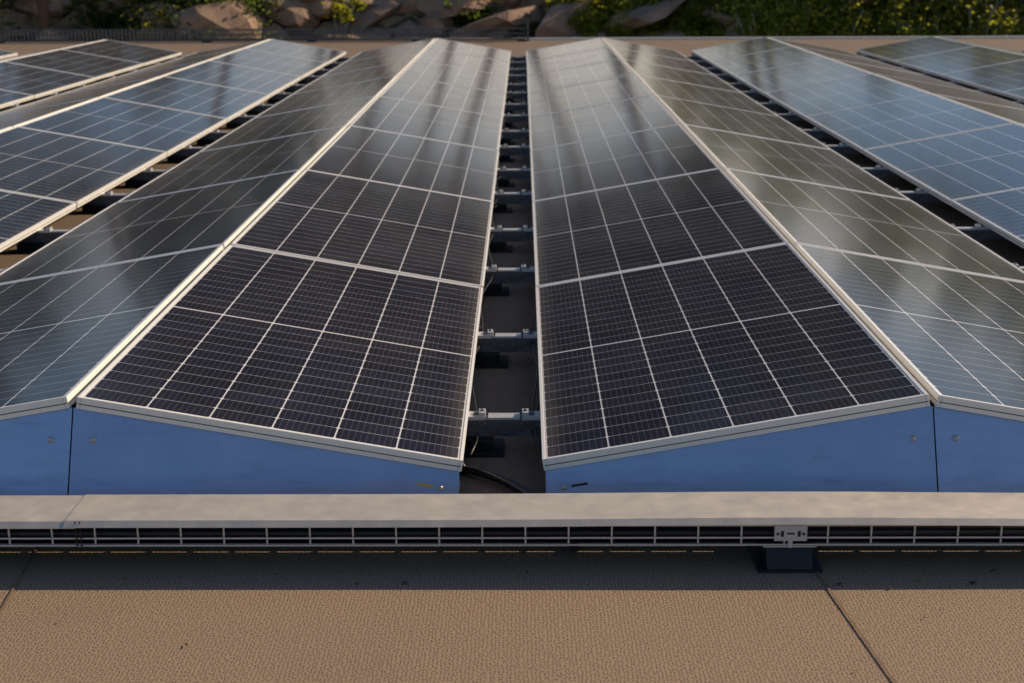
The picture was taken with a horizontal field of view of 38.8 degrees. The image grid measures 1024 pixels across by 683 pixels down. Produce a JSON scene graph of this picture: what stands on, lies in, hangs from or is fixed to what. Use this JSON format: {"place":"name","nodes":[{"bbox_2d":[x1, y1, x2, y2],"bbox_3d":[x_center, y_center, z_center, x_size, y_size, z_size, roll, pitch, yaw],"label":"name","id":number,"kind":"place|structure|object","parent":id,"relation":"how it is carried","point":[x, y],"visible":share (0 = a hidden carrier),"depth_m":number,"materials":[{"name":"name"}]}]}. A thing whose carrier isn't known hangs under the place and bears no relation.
{"place":"outdoors","nodes":[
{"label":"outdoors","id":0,"kind":"place"},
{"bbox_2d":[0,0,545,39],"bbox_3d":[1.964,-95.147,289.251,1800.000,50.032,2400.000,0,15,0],"label":"terrain ground","id":1,"kind":"structure","parent":0,"point":[392,19],"depth_m":38.33,"materials":[{"name":"soil"}]},
{"bbox_2d":[37,0,50,31],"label":"pine trees","id":2,"kind":"object","parent":1,"relation":"on","point":[43,14],"visible":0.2,"depth_m":37.09,"materials":[{"name":"brown plant"}]},
{"bbox_2d":[0,0,1020,39],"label":"boulders","id":3,"kind":"object","parent":1,"relation":"on","point":[293,14],"visible":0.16,"depth_m":37.15,"materials":[{"name":"stone"}]},
{"bbox_2d":[0,0,1022,39],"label":"juniper shrubs","id":4,"kind":"object","parent":1,"relation":"on","point":[107,21],"visible":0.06,"depth_m":37.15,"materials":[{"name":"green plant"}]},
{"bbox_2d":[0,38,1023,682],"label":"roof","id":5,"kind":"structure","parent":1,"relation":"on","point":[670,614],"depth_m":3.66,"materials":[{"name":"brown"}]},
{"bbox_2d":[0,14,530,43],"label":"fence","id":6,"kind":"object","parent":5,"relation":"on","point":[413,39],"visible":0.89,"depth_m":26.98,"materials":[{"name":"black"}]},
{"bbox_2d":[0,39,1019,682],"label":"roof seams","id":7,"kind":"object","parent":5,"relation":"attached to","point":[818,575],"visible":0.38,"depth_m":3.66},
{"bbox_2d":[0,406,1023,494],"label":"end plates","id":8,"kind":"object","parent":5,"relation":"on","point":[111,454],"visible":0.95,"depth_m":4.22,"materials":[{"name":"metal"}]},
{"bbox_2d":[0,57,1023,444],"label":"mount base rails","id":9,"kind":"object","parent":5,"relation":"on","point":[474,431],"visible":0.04,"depth_m":10.22,"materials":[{"name":"metal"}]},
{"bbox_2d":[0,90,33,108],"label":"solar panel","id":10,"kind":"object","parent":9,"relation":"on","point":[8,98],"visible":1,"depth_m":15.03,"materials":[{"name":"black glass"}]},
{"bbox_2d":[0,190,75,251],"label":"solar panel","id":11,"kind":"object","parent":9,"relation":"on","point":[22,216],"visible":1,"depth_m":8.25,"materials":[{"name":"black glass"}]},
{"bbox_2d":[11,226,75,253],"bbox_3d":[-2.518,-0.568,8.047,0.460,0.134,0.170,0,15,0],"label":"mounting bracket","id":12,"kind":"object","parent":9,"relation":"on","point":[26,248],"visible":0.48,"depth_m":8.03,"materials":[{"name":"metal"}]},
{"bbox_2d":[0,61,95,98],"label":"solar panel","id":13,"kind":"object","parent":9,"relation":"on","point":[36,82],"visible":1,"depth_m":16.65,"materials":[{"name":"black glass"}]},
{"bbox_2d":[0,97,98,127],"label":"solar panel","id":14,"kind":"object","parent":9,"relation":"on","point":[15,119],"visible":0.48,"depth_m":12.27,"materials":[{"name":"black glass"}]},
{"bbox_2d":[3,49,143,79],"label":"solar panel","id":15,"kind":"object","parent":9,"relation":"on","point":[84,64],"visible":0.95,"depth_m":18.61,"materials":[{"name":"black glass"}]},
{"bbox_2d":[0,76,159,114],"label":"solar panel","id":16,"kind":"object","parent":9,"relation":"on","point":[100,92],"visible":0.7,"depth_m":14.18,"materials":[{"name":"black glass"}]},
{"bbox_2d":[0,126,166,207],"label":"solar panel","id":17,"kind":"object","parent":9,"relation":"on","point":[79,171],"visible":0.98,"depth_m":9.86,"materials":[{"name":"black glass"}]},
{"bbox_2d":[77,190,133,213],"bbox_3d":[-2.516,-0.891,9.257,0.460,0.134,0.170,0,15,0],"label":"mounting bracket","id":18,"kind":"object","parent":9,"relation":"on","point":[93,207],"visible":0.53,"depth_m":9.24,"materials":[{"name":"metal"}]},
{"bbox_2d":[0,245,223,419],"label":"solar panel","id":19,"kind":"object","parent":9,"relation":"on","point":[67,339],"visible":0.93,"depth_m":5.32,"materials":[{"name":"black glass"}]},
{"bbox_2d":[18,97,226,156],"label":"solar panel","id":20,"kind":"object","parent":9,"relation":"on","point":[169,131],"visible":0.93,"depth_m":11.88,"materials":[{"name":"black glass"}]},
{"bbox_2d":[63,39,181,65],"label":"solar panel","id":21,"kind":"object","parent":9,"relation":"on","point":[146,55],"visible":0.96,"depth_m":20.85,"materials":[{"name":"black glass"}]},
{"bbox_2d":[59,61,204,94],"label":"solar panel","id":22,"kind":"object","parent":9,"relation":"on","point":[140,76],"visible":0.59,"depth_m":16.41,"materials":[{"name":"black glass"}]},
{"bbox_2d":[121,167,170,187],"bbox_3d":[-2.512,-1.161,10.269,0.460,0.134,0.170,0,15,0],"label":"mounting bracket","id":23,"kind":"object","parent":9,"relation":"on","point":[137,181],"visible":0.52,"depth_m":10.25,"materials":[{"name":"metal"}]},
{"bbox_2d":[0,170,300,283],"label":"solar panel","id":24,"kind":"object","parent":9,"relation":"on","point":[225,215],"visible":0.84,"depth_m":7.33,"materials":[{"name":"black glass"}]},
{"bbox_2d":[118,48,241,76],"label":"solar panel","id":25,"kind":"object","parent":9,"relation":"on","point":[185,61],"visible":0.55,"depth_m":18.65,"materials":[{"name":"black glass"}]},
{"bbox_2d":[163,145,208,162],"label":"mounting bracket","id":26,"kind":"object","parent":9,"relation":"on","point":[178,156],"visible":0.59,"depth_m":11.46,"materials":[{"name":"metal"}]},
{"bbox_2d":[104,76,269,121],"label":"solar panel","id":27,"kind":"object","parent":9,"relation":"on","point":[228,103],"visible":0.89,"depth_m":14.12,"materials":[{"name":"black glass"}]},
{"bbox_2d":[193,129,234,145],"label":"mounting bracket","id":28,"kind":"object","parent":9,"relation":"on","point":[218,134],"visible":0.59,"depth_m":12.47,"materials":[{"name":"metal"}]},
{"bbox_2d":[164,39,269,62],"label":"solar panel","id":29,"kind":"object","parent":9,"relation":"on","point":[224,49],"visible":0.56,"depth_m":20.94,"materials":[{"name":"black glass"}]},
{"bbox_2d":[116,126,345,202],"bbox_3d":[-1.806,-1.206,9.795,1.135,0.035,2.279,-10,15,3],"label":"solar panel","id":30,"kind":"object","parent":9,"relation":"on","point":[301,152],"visible":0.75,"depth_m":9.62,"materials":[{"name":"black glass"}]},
{"bbox_2d":[165,60,301,96],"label":"solar panel","id":31,"kind":"object","parent":9,"relation":"on","point":[271,83],"visible":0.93,"depth_m":16.35,"materials":[{"name":"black glass"}]},
{"bbox_2d":[223,113,259,128],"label":"mounting bracket","id":32,"kind":"object","parent":9,"relation":"on","point":[235,123],"visible":0.52,"depth_m":13.68,"materials":[{"name":"metal"}]},
{"bbox_2d":[245,102,276,115],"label":"mounting bracket","id":33,"kind":"object","parent":9,"relation":"on","point":[265,107],"visible":0.56,"depth_m":14.70,"materials":[{"name":"metal"}]},
{"bbox_2d":[209,48,325,78],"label":"solar panel","id":34,"kind":"object","parent":9,"relation":"on","point":[278,63],"visible":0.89,"depth_m":18.60,"materials":[{"name":"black glass"}]},
{"bbox_2d":[76,245,482,471],"bbox_3d":[-0.697,-0.022,5.341,1.135,0.035,2.279,10,15,-2],"label":"solar panel","id":35,"kind":"object","parent":9,"relation":"on","point":[289,349],"visible":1,"depth_m":4.93,"materials":[{"name":"black glass"}]},
{"bbox_2d":[265,91,296,103],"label":"mounting bracket","id":36,"kind":"object","parent":9,"relation":"on","point":[283,95],"visible":0.46,"depth_m":15.90,"materials":[{"name":"metal"}]},
{"bbox_2d":[199,96,375,151],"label":"solar panel","id":37,"kind":"object","parent":9,"relation":"on","point":[347,113],"visible":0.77,"depth_m":11.87,"materials":[{"name":"black glass"}]},
{"bbox_2d":[245,39,345,64],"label":"solar panel","id":38,"kind":"object","parent":9,"relation":"on","point":[308,52],"visible":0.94,"depth_m":20.85,"materials":[{"name":"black glass"}]},
{"bbox_2d":[254,75,396,117],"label":"solar panel","id":39,"kind":"object","parent":9,"relation":"on","point":[337,94],"visible":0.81,"depth_m":14.11,"materials":[{"name":"black glass"}]},
{"bbox_2d":[293,60,412,93],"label":"solar panel","id":40,"kind":"object","parent":9,"relation":"on","point":[361,75],"visible":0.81,"depth_m":16.38,"materials":[{"name":"black glass"}]},
{"bbox_2d":[231,169,492,287],"bbox_3d":[-0.680,-0.618,7.567,1.135,0.035,2.279,10,15,-2],"label":"solar panel","id":41,"kind":"object","parent":9,"relation":"on","point":[334,218],"visible":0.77,"depth_m":7.31,"materials":[{"name":"black glass"}]},
{"bbox_2d":[321,48,424,76],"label":"solar panel","id":42,"kind":"object","parent":9,"relation":"on","point":[414,55],"visible":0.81,"depth_m":18.60,"materials":[{"name":"black glass"}]},
{"bbox_2d":[344,38,434,62],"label":"solar panel","id":43,"kind":"object","parent":9,"relation":"on","point":[425,44],"visible":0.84,"depth_m":20.84,"materials":[{"name":"black glass"}]},
{"bbox_2d":[306,126,498,201],"bbox_3d":[-0.664,-1.209,9.788,1.135,0.035,2.279,10,15,-2],"label":"solar panel","id":44,"kind":"object","parent":9,"relation":"on","point":[409,161],"visible":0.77,"depth_m":9.60,"materials":[{"name":"black glass"}]},
{"bbox_2d":[349,96,502,150],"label":"solar panel","id":45,"kind":"object","parent":9,"relation":"on","point":[427,121],"visible":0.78,"depth_m":11.85,"materials":[{"name":"black glass"}]},
{"bbox_2d":[380,75,505,116],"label":"solar panel","id":46,"kind":"object","parent":9,"relation":"on","point":[440,94],"visible":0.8,"depth_m":14.12,"materials":[{"name":"black glass"}]},
{"bbox_2d":[400,60,507,93],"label":"solar panel","id":47,"kind":"object","parent":9,"relation":"on","point":[453,75],"visible":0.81,"depth_m":16.33,"materials":[{"name":"black glass"}]},
{"bbox_2d":[416,48,509,75],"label":"solar panel","id":48,"kind":"object","parent":9,"relation":"on","point":[464,61],"visible":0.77,"depth_m":18.60,"materials":[{"name":"black glass"}]},
{"bbox_2d":[428,38,510,61],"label":"solar panel","id":49,"kind":"object","parent":9,"relation":"on","point":[470,49],"visible":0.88,"depth_m":20.80,"materials":[{"name":"black glass"}]},
{"bbox_2d":[464,408,540,457],"bbox_3d":[-0.057,0.290,4.793,0.460,0.134,0.170,0,15,0],"label":"mounting bracket","id":50,"kind":"object","parent":9,"relation":"on","point":[503,424],"visible":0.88,"depth_m":4.78,"materials":[{"name":"metal"}]},
{"bbox_2d":[474,329,537,368],"bbox_3d":[-0.045,0.020,5.806,0.460,0.134,0.170,0,15,0],"label":"mounting bracket","id":51,"kind":"object","parent":9,"relation":"on","point":[490,360],"visible":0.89,"depth_m":5.79,"materials":[{"name":"metal"}]},
{"bbox_2d":[470,55,541,455],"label":"electrical cables","id":52,"kind":"object","parent":9,"relation":"on","point":[539,447],"visible":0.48,"depth_m":6.01,"materials":[{"name":"black plastic"}]},
{"bbox_2d":[482,264,534,295],"bbox_3d":[-0.045,-0.303,7.016,0.460,0.134,0.170,0,15,0],"label":"mounting bracket","id":53,"kind":"object","parent":9,"relation":"on","point":[508,275],"visible":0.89,"depth_m":7.00,"materials":[{"name":"metal"}]},
{"bbox_2d":[488,225,533,252],"bbox_3d":[-0.027,-0.573,8.028,0.460,0.134,0.170,0,15,0],"label":"mounting bracket","id":54,"kind":"object","parent":9,"relation":"on","point":[498,247],"visible":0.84,"depth_m":8.01,"materials":[{"name":"metal"}]},
{"bbox_2d":[492,189,531,212],"bbox_3d":[-0.028,-0.896,9.238,0.460,0.134,0.170,0,15,0],"label":"mounting bracket","id":55,"kind":"object","parent":9,"relation":"on","point":[511,197],"visible":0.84,"depth_m":9.22,"materials":[{"name":"metal"}]},
{"bbox_2d":[495,166,530,186],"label":"mounting bracket","id":56,"kind":"object","parent":9,"relation":"on","point":[513,173],"visible":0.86,"depth_m":10.23,"materials":[{"name":"metal"}]},
{"bbox_2d":[498,143,529,161],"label":"mounting bracket","id":57,"kind":"object","parent":9,"relation":"on","point":[514,150],"visible":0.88,"depth_m":11.44,"materials":[{"name":"metal"}]},
{"bbox_2d":[500,128,529,144],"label":"mounting bracket","id":58,"kind":"object","parent":9,"relation":"on","point":[514,134],"visible":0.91,"depth_m":12.45,"materials":[{"name":"metal"}]},
{"bbox_2d":[502,113,528,127],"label":"mounting bracket","id":59,"kind":"object","parent":9,"relation":"on","point":[516,118],"visible":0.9,"depth_m":13.66,"materials":[{"name":"metal"}]},
{"bbox_2d":[504,102,527,115],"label":"mounting bracket","id":60,"kind":"object","parent":9,"relation":"on","point":[516,106],"visible":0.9,"depth_m":14.68,"materials":[{"name":"metal"}]},
{"bbox_2d":[505,90,527,103],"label":"mounting bracket","id":61,"kind":"object","parent":9,"relation":"on","point":[517,94],"visible":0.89,"depth_m":15.89,"materials":[{"name":"metal"}]},
{"bbox_2d":[526,38,607,61],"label":"solar panel","id":62,"kind":"object","parent":9,"relation":"on","point":[566,49],"visible":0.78,"depth_m":20.81,"materials":[{"name":"black glass"}]},
{"bbox_2d":[527,47,619,75],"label":"solar panel","id":63,"kind":"object","parent":9,"relation":"on","point":[571,60],"visible":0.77,"depth_m":18.57,"materials":[{"name":"black glass"}]},
{"bbox_2d":[527,59,632,93],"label":"solar panel","id":64,"kind":"object","parent":9,"relation":"on","point":[577,75],"visible":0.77,"depth_m":16.34,"materials":[{"name":"black glass"}]},
{"bbox_2d":[528,74,652,116],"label":"solar panel","id":65,"kind":"object","parent":9,"relation":"on","point":[586,95],"visible":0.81,"depth_m":14.09,"materials":[{"name":"black glass"}]},
{"bbox_2d":[529,95,678,150],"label":"solar panel","id":66,"kind":"object","parent":9,"relation":"on","point":[599,121],"visible":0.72,"depth_m":11.85,"materials":[{"name":"black glass"}]},
{"bbox_2d":[530,124,719,201],"bbox_3d":[0.689,-1.214,9.779,1.135,0.035,2.279,-10,15,3],"label":"solar panel","id":67,"kind":"object","parent":9,"relation":"on","point":[619,160],"visible":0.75,"depth_m":9.59,"materials":[{"name":"black glass"}]},
{"bbox_2d":[602,38,691,60],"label":"solar panel","id":68,"kind":"object","parent":9,"relation":"on","point":[610,43],"visible":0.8,"depth_m":20.80,"materials":[{"name":"black glass"}]},
{"bbox_2d":[532,168,788,286],"bbox_3d":[0.673,-0.620,7.553,1.135,0.036,2.279,-10,15,3],"label":"solar panel","id":69,"kind":"object","parent":9,"relation":"on","point":[662,221],"visible":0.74,"depth_m":7.31,"materials":[{"name":"black glass"}]},
{"bbox_2d":[611,47,713,74],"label":"solar panel","id":70,"kind":"object","parent":9,"relation":"on","point":[621,54],"visible":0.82,"depth_m":18.56,"materials":[{"name":"black glass"}]},
{"bbox_2d":[622,59,741,92],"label":"solar panel","id":71,"kind":"object","parent":9,"relation":"on","point":[672,74],"visible":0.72,"depth_m":16.33,"materials":[{"name":"black glass"}]},
{"bbox_2d":[636,75,777,115],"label":"solar panel","id":72,"kind":"object","parent":9,"relation":"on","point":[695,93],"visible":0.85,"depth_m":14.11,"materials":[{"name":"black glass"}]},
{"bbox_2d":[535,243,929,470],"bbox_3d":[0.657,-0.028,5.333,1.135,0.036,2.279,-10,15,3],"label":"solar panel","id":73,"kind":"object","parent":9,"relation":"on","point":[739,344],"visible":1,"depth_m":4.93,"materials":[{"name":"black glass"}]},
{"bbox_2d":[691,37,791,62],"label":"solar panel","id":74,"kind":"object","parent":9,"relation":"on","point":[734,49],"visible":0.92,"depth_m":20.78,"materials":[{"name":"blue glass"}]},
{"bbox_2d":[656,95,831,149],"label":"solar panel","id":75,"kind":"object","parent":9,"relation":"on","point":[682,112],"visible":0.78,"depth_m":11.84,"materials":[{"name":"black glass"}]},
{"bbox_2d":[710,46,825,77],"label":"solar panel","id":76,"kind":"object","parent":9,"relation":"on","point":[753,62],"visible":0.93,"depth_m":18.54,"materials":[{"name":"blue glass"}]},
{"bbox_2d":[773,112,803,120],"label":"mounting bracket","id":77,"kind":"object","parent":9,"relation":"on","point":[788,116],"visible":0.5,"depth_m":13.65,"materials":[{"name":"metal"}]},
{"bbox_2d":[683,124,909,199],"bbox_3d":[1.828,-1.216,9.766,1.135,0.036,2.279,10,15,-2],"label":"solar panel","id":78,"kind":"object","parent":9,"relation":"on","point":[723,150],"visible":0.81,"depth_m":9.58,"materials":[{"name":"black glass"}]},
{"bbox_2d":[734,58,870,95],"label":"solar panel","id":79,"kind":"object","parent":9,"relation":"on","point":[762,82],"visible":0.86,"depth_m":16.31,"materials":[{"name":"blue glass"}]},
{"bbox_2d":[798,127,830,136],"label":"mounting bracket","id":80,"kind":"object","parent":9,"relation":"on","point":[812,132],"visible":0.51,"depth_m":12.44,"materials":[{"name":"metal"}]},
{"bbox_2d":[768,37,872,59],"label":"solar panel","id":81,"kind":"object","parent":9,"relation":"on","point":[814,47],"visible":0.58,"depth_m":20.81,"materials":[{"name":"black glass"}]},
{"bbox_2d":[822,142,857,153],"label":"mounting bracket","id":82,"kind":"object","parent":9,"relation":"on","point":[841,146],"visible":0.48,"depth_m":11.43,"materials":[{"name":"metal"}]},
{"bbox_2d":[765,74,929,119],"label":"solar panel","id":83,"kind":"object","parent":9,"relation":"on","point":[803,102],"visible":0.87,"depth_m":14.08,"materials":[{"name":"blue glass"}]},
{"bbox_2d":[795,46,918,73],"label":"solar panel","id":84,"kind":"object","parent":9,"relation":"on","point":[828,55],"visible":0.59,"depth_m":18.55,"materials":[{"name":"black glass"}]},
{"bbox_2d":[725,168,1023,281],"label":"solar panel","id":85,"kind":"object","parent":9,"relation":"on","point":[793,212],"visible":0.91,"depth_m":7.30,"materials":[{"name":"black glass"}]},
{"bbox_2d":[857,165,896,176],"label":"mounting bracket","id":86,"kind":"object","parent":9,"relation":"on","point":[874,172],"visible":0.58,"depth_m":10.21,"materials":[{"name":"metal"}]},
{"bbox_2d":[830,58,977,91],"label":"solar panel","id":87,"kind":"object","parent":9,"relation":"on","point":[894,73],"visible":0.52,"depth_m":16.37,"materials":[{"name":"black glass"}]},
{"bbox_2d":[795,243,1023,420],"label":"solar panel","id":88,"kind":"object","parent":9,"relation":"on","point":[950,339],"visible":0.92,"depth_m":5.26,"materials":[{"name":"black glass"}]},
{"bbox_2d":[806,94,1013,153],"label":"solar panel","id":89,"kind":"object","parent":9,"relation":"on","point":[883,124],"visible":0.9,"depth_m":11.81,"materials":[{"name":"blue glass"}]},
{"bbox_2d":[856,36,976,62],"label":"solar panel","id":90,"kind":"object","parent":9,"relation":"on","point":[892,52],"visible":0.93,"depth_m":20.75,"materials":[{"name":"blue glass"}]},
{"bbox_2d":[895,188,939,201],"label":"mounting bracket","id":91,"kind":"object","parent":9,"relation":"on","point":[913,195],"visible":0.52,"depth_m":9.20,"materials":[{"name":"metal"}]},
{"bbox_2d":[863,123,1023,205],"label":"solar panel","id":92,"kind":"object","parent":9,"relation":"on","point":[947,169],"visible":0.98,"depth_m":9.82,"materials":[{"name":"blue glass"}]},
{"bbox_2d":[875,74,1023,109],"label":"solar panel","id":93,"kind":"object","parent":9,"relation":"on","point":[948,91],"visible":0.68,"depth_m":14.13,"materials":[{"name":"black glass"}]},
{"bbox_2d":[894,46,1023,76],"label":"solar panel","id":94,"kind":"object","parent":9,"relation":"on","point":[951,61],"visible":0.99,"depth_m":18.54,"materials":[{"name":"blue glass"}]},
{"bbox_2d":[950,224,1001,239],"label":"mounting bracket","id":95,"kind":"object","parent":9,"relation":"on","point":[976,230],"visible":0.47,"depth_m":7.99,"materials":[{"name":"metal"}]},
{"bbox_2d":[935,94,1023,123],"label":"solar panel","id":96,"kind":"object","parent":9,"relation":"on","point":[1015,115],"visible":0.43,"depth_m":12.26,"materials":[{"name":"black glass"}]},
{"bbox_2d":[941,60,1023,94],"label":"solar panel","id":97,"kind":"object","parent":9,"relation":"on","point":[999,79],"visible":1,"depth_m":16.61,"materials":[{"name":"blue glass"}]},
{"bbox_2d":[951,188,1023,248],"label":"solar panel","id":98,"kind":"object","parent":9,"relation":"on","point":[1001,213],"visible":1,"depth_m":8.21,"materials":[{"name":"blue glass"}]},
{"bbox_2d":[1002,88,1023,100],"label":"pv module","id":99,"kind":"object","parent":9,"relation":"on","point":[1017,94],"visible":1,"depth_m":15.07,"materials":[{"name":"blue glass"}]},
{"bbox_2d":[0,522,1023,572],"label":"cable tray","id":100,"kind":"object","parent":5,"relation":"on","point":[780,549],"visible":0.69,"depth_m":3.86,"materials":[{"name":"metal"}]},
{"bbox_2d":[0,495,84,528],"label":"cable tray cover","id":101,"kind":"object","parent":100,"relation":"on","point":[35,511],"visible":0.95,"depth_m":3.92,"materials":[{"name":"metal"}]},
{"bbox_2d":[63,492,1023,527],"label":"cable tray cover","id":102,"kind":"object","parent":100,"relation":"on","point":[517,510],"visible":1,"depth_m":3.89,"materials":[{"name":"grey metal"}]},
{"bbox_2d":[461,463,579,551],"bbox_3d":[-0.117,0.362,4.713,0.171,0.036,1.642,-5,16,-16],"label":"corrugated conduit","id":103,"kind":"object","parent":5,"relation":"on","point":[501,480],"visible":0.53,"depth_m":4.46,"materials":[{"name":"black"}]},
{"bbox_2d":[119,36,1023,41],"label":"roof edge flashing","id":104,"kind":"object","parent":5,"relation":"on","point":[722,38],"depth_m":27.29,"materials":[{"name":"metal"}]},
{"bbox_2d":[0,0,1023,38],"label":"vegetation","id":105,"kind":"object","parent":1,"relation":"on","point":[768,18],"visible":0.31,"depth_m":35.59,"materials":[{"name":"green plant"}]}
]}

